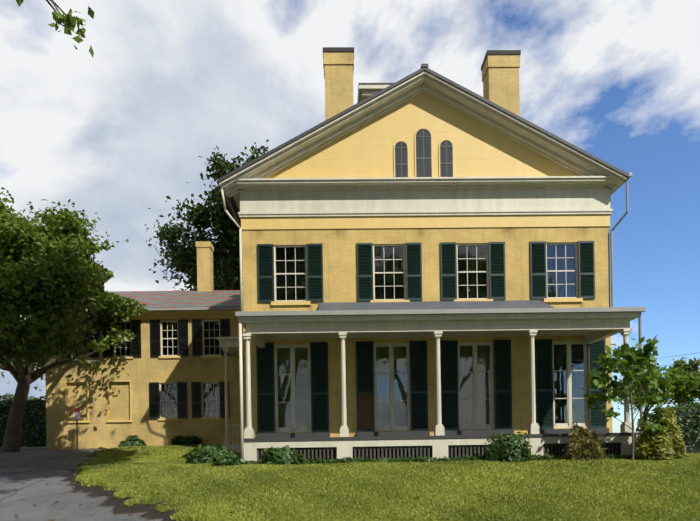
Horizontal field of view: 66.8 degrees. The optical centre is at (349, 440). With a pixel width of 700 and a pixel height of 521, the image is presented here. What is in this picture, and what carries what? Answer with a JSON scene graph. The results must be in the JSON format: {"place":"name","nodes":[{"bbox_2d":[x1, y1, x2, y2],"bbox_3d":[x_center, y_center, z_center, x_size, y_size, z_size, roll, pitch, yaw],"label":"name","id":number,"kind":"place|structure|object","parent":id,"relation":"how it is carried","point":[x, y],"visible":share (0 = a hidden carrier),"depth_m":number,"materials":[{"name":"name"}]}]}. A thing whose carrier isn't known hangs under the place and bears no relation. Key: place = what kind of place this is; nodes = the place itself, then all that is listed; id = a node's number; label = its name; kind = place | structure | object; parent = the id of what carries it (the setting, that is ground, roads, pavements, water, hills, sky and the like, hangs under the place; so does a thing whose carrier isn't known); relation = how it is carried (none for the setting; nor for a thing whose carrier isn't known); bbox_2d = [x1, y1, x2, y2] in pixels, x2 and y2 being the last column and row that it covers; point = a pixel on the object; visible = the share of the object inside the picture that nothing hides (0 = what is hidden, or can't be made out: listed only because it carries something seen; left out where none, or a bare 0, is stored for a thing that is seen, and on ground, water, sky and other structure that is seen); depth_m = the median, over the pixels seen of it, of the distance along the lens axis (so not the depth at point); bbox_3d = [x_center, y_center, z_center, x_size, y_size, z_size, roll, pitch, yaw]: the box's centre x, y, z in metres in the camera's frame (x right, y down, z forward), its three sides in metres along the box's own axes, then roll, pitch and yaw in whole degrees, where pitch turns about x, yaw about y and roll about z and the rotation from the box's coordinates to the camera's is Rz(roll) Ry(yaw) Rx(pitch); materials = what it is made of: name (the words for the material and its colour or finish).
{"place":"outdoors","nodes":[
{"label":"outdoors","id":0,"kind":"place"},
{"bbox_2d":[16,0,93,56],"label":"branch","id":1,"kind":"object","parent":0,"point":[69,20],"depth_m":6.89,"materials":[{"name":"green plant"}]},
{"bbox_2d":[0,187,147,451],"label":"tree","id":2,"kind":"object","parent":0,"point":[49,278],"depth_m":19.29,"materials":[{"name":"green plant"}]},
{"bbox_2d":[196,139,268,261],"bbox_3d":[-6.067,-16.581,39.432,9.544,9.114,11.181,-1,0,-39],"label":"tree","id":3,"kind":"object","parent":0,"point":[212,192],"visible":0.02,"depth_m":37.78,"materials":[{"name":"green plant"}]},
{"bbox_2d":[0,437,697,520],"bbox_3d":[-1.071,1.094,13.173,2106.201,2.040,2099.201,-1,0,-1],"label":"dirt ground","id":4,"kind":"structure","parent":0,"point":[43,466],"depth_m":11.89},
{"bbox_2d":[0,392,46,446],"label":"hedge","id":5,"kind":"object","parent":4,"relation":"on","point":[27,435],"depth_m":29.64,"materials":[{"name":"green plant"}]},
{"bbox_2d":[34,360,44,390],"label":"tree","id":6,"kind":"object","parent":4,"relation":"on","point":[41,377],"depth_m":46.39,"materials":[{"name":"green plant"}]},
{"bbox_2d":[76,419,77,449],"bbox_3d":[-12.174,-0.483,23.690,0.050,1.950,0.040,-1,0,-1],"label":"sign post","id":7,"kind":"object","parent":4,"relation":"on","point":[77,433],"visible":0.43,"depth_m":23.67,"materials":[{"name":"grey metal"}]},
{"bbox_2d":[73,408,79,418],"bbox_3d":[-12.185,-1.223,23.662,0.300,0.470,0.013,-1,0,-1],"label":"sign plate","id":8,"kind":"object","parent":7,"relation":"attached to","point":[76,413],"visible":1,"depth_m":23.66,"materials":[{"name":"metal"}]},
{"bbox_2d":[118,435,147,446],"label":"bush","id":9,"kind":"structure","parent":4,"relation":"on","point":[133,440],"depth_m":24.02,"materials":[{"name":"green plant"}]},
{"bbox_2d":[45,318,244,449],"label":"wing walls","id":10,"kind":"structure","parent":4,"relation":"on","point":[140,373],"depth_m":24.54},
{"bbox_2d":[64,380,132,422],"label":"window frames","id":11,"kind":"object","parent":10,"relation":"attached to","point":[108,420],"visible":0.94,"depth_m":24.46,"materials":[{"name":"yellow wood"}]},
{"bbox_2d":[53,310,239,319],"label":"eave trim","id":12,"kind":"structure","parent":10,"relation":"attached to","point":[200,314],"depth_m":24.43,"materials":[{"name":"wood"}]},
{"bbox_2d":[56,307,239,311],"bbox_3d":[-8.868,-5.995,24.187,11.000,0.120,0.120,-1,0,-1],"label":"wing gutter","id":13,"kind":"object","parent":12,"relation":"attached to","point":[191,308],"visible":0.29,"depth_m":24.16,"materials":[{"name":"grey metal"}]},
{"bbox_2d":[62,319,230,418],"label":"shutters","id":14,"kind":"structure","parent":10,"relation":"attached to","point":[196,393],"depth_m":24.53,"materials":[{"name":"black wood"}]},
{"bbox_2d":[75,290,242,307],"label":"wing roof","id":15,"kind":"structure","parent":10,"relation":"on","point":[212,298],"depth_m":26.42,"materials":[{"name":"grey"}]},
{"bbox_2d":[196,241,213,291],"bbox_3d":[-7.866,-9.201,28.865,0.780,3.000,0.780,-1,0,-1],"label":"chimney","id":16,"kind":"object","parent":15,"relation":"on","point":[205,250],"visible":0.82,"depth_m":28.52,"materials":[{"name":"yellow paint"}]},
{"bbox_2d":[171,435,202,444],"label":"bush","id":17,"kind":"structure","parent":4,"relation":"on","point":[190,440],"depth_m":24.10,"materials":[{"name":"green plant"}]},
{"bbox_2d":[145,146,253,290],"bbox_3d":[-8.836,-10.532,41.566,14.878,22.053,14.703,-1,0,-1],"label":"tree","id":18,"kind":"object","parent":4,"relation":"on","point":[223,246],"depth_m":39.21,"materials":[{"name":"green plant"}]},
{"bbox_2d":[185,444,229,463],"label":"plants","id":19,"kind":"object","parent":4,"relation":"on","point":[199,457],"depth_m":16.69,"materials":[{"name":"green plant"}]},
{"bbox_2d":[212,449,241,465],"bbox_3d":[-3.617,0.513,15.612,0.912,0.560,0.919,-1,0,-1],"label":"bush","id":20,"kind":"object","parent":4,"relation":"on","point":[225,457],"visible":0.96,"depth_m":15.39,"materials":[{"name":"green plant"}]},
{"bbox_2d":[217,337,244,452],"bbox_3d":[-4.691,-1.900,23.515,1.800,5.000,2.200,-1,0,-1],"label":"side porch","id":21,"kind":"object","parent":4,"relation":"on","point":[230,345],"visible":0.62,"depth_m":22.64,"materials":[{"name":"white paint"}]},
{"bbox_2d":[260,444,304,464],"bbox_3d":[-1.986,0.437,15.438,1.382,0.670,0.894,-1,0,-1],"label":"bush","id":22,"kind":"object","parent":4,"relation":"on","point":[285,455],"visible":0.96,"depth_m":15.24,"materials":[{"name":"green plant"}]},
{"bbox_2d":[3,459,693,520],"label":"fallen leaves","id":23,"kind":"object","parent":4,"relation":"on","point":[306,491],"visible":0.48,"depth_m":11.29,"materials":[{"name":"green plant"}]},
{"bbox_2d":[242,227,612,437],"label":"brick house walls","id":24,"kind":"structure","parent":4,"relation":"on","point":[339,266],"depth_m":18.74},
{"bbox_2d":[69,127,582,420],"bbox_3d":[-2.674,-5.997,20.947,21.800,9.910,4.472,-1,0,22],"label":"window trim","id":25,"kind":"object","parent":24,"relation":"attached to","point":[285,303],"visible":0.73,"depth_m":18.69,"materials":[{"name":"yellow paint"}]},
{"bbox_2d":[395,129,452,176],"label":"window muntins","id":26,"kind":"object","parent":25,"relation":"attached to","point":[423,158],"visible":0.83,"depth_m":18.68,"materials":[{"name":"grey wood"}]},
{"bbox_2d":[73,322,584,422],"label":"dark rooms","id":27,"kind":"object","parent":24,"relation":"in","point":[575,348],"depth_m":19.74,"materials":[{"name":"black"}]},
{"bbox_2d":[161,245,574,422],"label":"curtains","id":28,"kind":"object","parent":27,"relation":"attached to","point":[300,266],"depth_m":18.98,"materials":[{"name":"white fabric"}]},
{"bbox_2d":[72,243,587,431],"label":"window frames","id":29,"kind":"structure","parent":24,"relation":"attached to","point":[393,427],"depth_m":18.82,"materials":[{"name":"white wood"}]},
{"bbox_2d":[73,246,584,427],"bbox_3d":[-2.521,-3.599,20.993,21.732,6.459,4.244,-1,0,22],"label":"window glass","id":30,"kind":"object","parent":29,"relation":"in","point":[397,347],"visible":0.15,"depth_m":18.86,"materials":[{"name":"clear glass"}]},
{"bbox_2d":[277,345,490,427],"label":"sheer curtains","id":31,"kind":"object","parent":24,"relation":"in","point":[300,390],"depth_m":18.94,"materials":[{"name":"white fabric"}]},
{"bbox_2d":[217,67,628,223],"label":"roof","id":32,"kind":"structure","parent":24,"relation":"on","point":[391,86],"depth_m":18.11,"materials":[{"name":"stone"}]},
{"bbox_2d":[323,52,353,119],"bbox_3d":[-0.409,-12.363,20.789,1.160,5.090,0.870,-1,0,-1],"label":"chimney","id":33,"kind":"object","parent":32,"relation":"on","point":[338,71],"visible":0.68,"depth_m":20.39,"materials":[{"name":"yellow brick"}]},
{"bbox_2d":[323,47,353,67],"bbox_3d":[-0.450,-14.988,20.789,1.210,0.160,0.920,-1,0,-1],"label":"chimney cap","id":34,"kind":"object","parent":33,"relation":"on","point":[338,49],"visible":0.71,"depth_m":20.33,"materials":[{"name":"grey metal"}]},
{"bbox_2d":[219,71,626,197],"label":"raking cornice","id":35,"kind":"structure","parent":32,"relation":"attached to","point":[501,122],"depth_m":18.41,"materials":[{"name":"white paint"}]},
{"bbox_2d":[266,92,579,177],"bbox_3d":[2.651,-10.756,18.709,13.400,3.620,0.001,-1,0,-1],"label":"tympanum","id":36,"kind":"object","parent":35,"relation":"attached to","point":[365,150],"visible":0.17,"depth_m":18.71,"materials":[{"name":"yellow paint"}]},
{"bbox_2d":[395,129,452,176],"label":"arched windows","id":37,"kind":"structure","parent":36,"relation":"in","point":[425,170],"depth_m":18.70,"materials":[{"name":"grey glass"}]},
{"bbox_2d":[482,55,519,115],"bbox_3d":[5.960,-12.398,20.895,1.250,4.960,0.870,-1,0,-1],"label":"chimney","id":38,"kind":"object","parent":32,"relation":"on","point":[500,77],"visible":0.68,"depth_m":20.49,"materials":[{"name":"yellow brick"}]},
{"bbox_2d":[481,50,520,70],"bbox_3d":[5.920,-14.958,20.895,1.300,0.160,0.920,-1,0,-1],"label":"chimney cap","id":39,"kind":"object","parent":38,"relation":"on","point":[503,52],"visible":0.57,"depth_m":20.44,"materials":[{"name":"grey metal"}]},
{"bbox_2d":[232,176,615,219],"bbox_3d":[2.582,-8.500,25.003,13.800,1.150,13.470,-1,0,-1],"label":"frieze","id":40,"kind":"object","parent":24,"relation":"attached to","point":[413,196],"depth_m":18.64,"materials":[{"name":"paint"}]},
{"bbox_2d":[241,214,609,229],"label":"frieze molding","id":41,"kind":"structure","parent":24,"relation":"attached to","point":[392,222],"depth_m":18.70,"materials":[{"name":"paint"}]},
{"bbox_2d":[256,241,606,432],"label":"green shutters","id":42,"kind":"object","parent":24,"relation":"attached to","point":[419,370],"visible":0.96,"depth_m":18.70,"materials":[{"name":"green wood"}]},
{"bbox_2d":[358,394,372,428],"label":"faded shutter slats","id":43,"kind":"object","parent":42,"relation":"attached to","point":[365,412],"visible":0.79,"depth_m":18.67,"materials":[{"name":"wood"}]},
{"bbox_2d":[318,300,553,310],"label":"porch roof","id":44,"kind":"structure","parent":24,"relation":"attached to","point":[431,305],"depth_m":18.01,"materials":[{"name":"grey metal"}]},
{"bbox_2d":[218,172,642,459],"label":"downpipes","id":45,"kind":"object","parent":4,"relation":"on","point":[240,356],"depth_m":18.31,"materials":[{"name":"white metal"}]},
{"bbox_2d":[257,443,620,460],"bbox_3d":[2.778,0.373,16.228,11.920,0.520,0.040,-1,0,-1],"label":"porch lattice","id":46,"kind":"object","parent":4,"relation":"on","point":[385,448],"visible":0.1,"depth_m":16.20,"materials":[{"name":"wood"}]},
{"bbox_2d":[259,446,618,460],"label":"vent grilles","id":47,"kind":"object","parent":4,"relation":"on","point":[418,453],"depth_m":16.60,"materials":[{"name":"black metal"}]},
{"bbox_2d":[244,435,636,462],"bbox_3d":[2.728,0.429,17.437,12.100,1.010,2.600,-1,0,-1],"label":"porch base","id":48,"kind":"object","parent":4,"relation":"on","point":[438,445],"visible":0.35,"depth_m":16.13,"materials":[{"name":"paint"}]},
{"bbox_2d":[244,432,637,441],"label":"porch floor","id":49,"kind":"structure","parent":48,"relation":"on","point":[410,437],"depth_m":16.10,"materials":[{"name":"grey wood"}]},
{"bbox_2d":[256,432,329,437],"bbox_3d":[-1.982,-0.194,18.589,2.560,0.165,0.180,-1,0,-1],"label":"door step","id":50,"kind":"object","parent":49,"relation":"on","point":[287,435],"visible":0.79,"depth_m":18.50,"materials":[{"name":"grey stone"}]},
{"bbox_2d":[356,431,429,436],"bbox_3d":[1.507,-0.249,18.647,2.560,0.165,0.180,-1,0,-1],"label":"door step","id":51,"kind":"object","parent":49,"relation":"on","point":[395,433],"visible":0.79,"depth_m":18.56,"materials":[{"name":"grey stone"}]},
{"bbox_2d":[444,430,513,434],"bbox_3d":[4.476,-0.296,18.696,2.560,0.165,0.180,-1,0,-1],"label":"door step","id":52,"kind":"object","parent":49,"relation":"on","point":[471,432],"visible":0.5,"depth_m":18.61,"materials":[{"name":"grey stone"}]},
{"bbox_2d":[540,428,608,433],"bbox_3d":[7.836,-0.349,18.752,2.560,0.165,0.180,-1,0,-1],"label":"door step","id":53,"kind":"object","parent":49,"relation":"on","point":[567,431],"visible":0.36,"depth_m":18.66,"materials":[{"name":"grey stone"}]},
{"bbox_2d":[232,453,688,464],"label":"porch weeds","id":54,"kind":"object","parent":4,"relation":"on","point":[444,459],"visible":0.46,"depth_m":15.68,"materials":[{"name":"green plant"}]},
{"bbox_2d":[484,431,532,461],"bbox_3d":[4.622,0.176,15.495,1.357,0.984,1.037,-1,0,27],"label":"bush","id":55,"kind":"object","parent":4,"relation":"on","point":[503,441],"depth_m":15.32,"materials":[{"name":"green plant"}]},
{"bbox_2d":[562,422,606,459],"bbox_3d":[6.837,0.094,15.562,1.485,1.345,1.172,-1,0,-1],"label":"bush","id":56,"kind":"object","parent":4,"relation":"on","point":[583,444],"visible":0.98,"depth_m":15.28,"materials":[{"name":"brown plant"}]},
{"bbox_2d":[579,334,695,459],"bbox_3d":[8.158,-1.171,15.231,2.804,3.572,2.286,-1,0,-1],"label":"sapling","id":57,"kind":"object","parent":4,"relation":"on","point":[647,373],"depth_m":15.07,"materials":[{"name":"green plant"}]},
{"bbox_2d":[612,363,688,415],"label":"tree","id":58,"kind":"object","parent":4,"relation":"on","point":[667,383],"depth_m":62.04,"materials":[{"name":"green plant"}]},
{"bbox_2d":[634,404,686,459],"bbox_3d":[8.999,-0.233,15.468,1.632,1.666,1.374,-1,0,-1],"label":"yellow shrub","id":59,"kind":"object","parent":4,"relation":"on","point":[644,449],"depth_m":15.10,"materials":[{"name":"yellow plant"}]},
{"bbox_2d":[651,402,699,452],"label":"hedge","id":60,"kind":"object","parent":4,"relation":"on","point":[691,406],"depth_m":28.91,"materials":[{"name":"green plant"}]},
{"bbox_2d":[659,357,699,411],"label":"tree","id":61,"kind":"object","parent":4,"relation":"on","point":[693,389],"depth_m":65.43,"materials":[{"name":"green plant"}]},
{"bbox_2d":[0,0,699,436],"label":"sky","id":62,"kind":"structure","parent":0,"point":[122,129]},
{"bbox_2d":[358,84,390,101],"bbox_3d":[2.504,-15.754,25.889,4.280,0.380,4.300,-1,0,-1],"label":"cupola","id":63,"kind":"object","parent":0,"point":[366,91],"depth_m":23.79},
{"bbox_2d":[357,83,392,102],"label":"cupola roof","id":64,"kind":"structure","parent":63,"relation":"on","point":[371,83],"depth_m":23.70,"materials":[{"name":"grey metal"}]},
{"bbox_2d":[75,445,699,520],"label":"lawn grass","id":65,"kind":"structure","parent":0,"point":[166,466],"depth_m":11.45,"materials":[{"name":"green plant"}]},
{"bbox_2d":[243,329,631,438],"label":"porch posts","id":66,"kind":"object","parent":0,"point":[533,427],"visible":0.94,"depth_m":16.22,"materials":[{"name":"white wood"}]},
{"bbox_2d":[239,312,638,347],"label":"porch entablature","id":67,"kind":"structure","parent":66,"relation":"on","point":[591,328],"depth_m":16.17,"materials":[{"name":"white wood"}]},
{"bbox_2d":[235,307,645,316],"bbox_3d":[2.737,-3.861,15.883,12.260,0.130,0.130,-1,0,-1],"label":"porch gutter","id":68,"kind":"object","parent":67,"relation":"attached to","point":[434,311],"visible":1,"depth_m":15.83,"materials":[{"name":"grey metal"}]},
{"bbox_2d":[617,352,699,379],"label":"power lines","id":69,"kind":"object","parent":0,"point":[671,364],"visible":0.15,"depth_m":59.31,"materials":[{"name":"black metal"}]}
]}

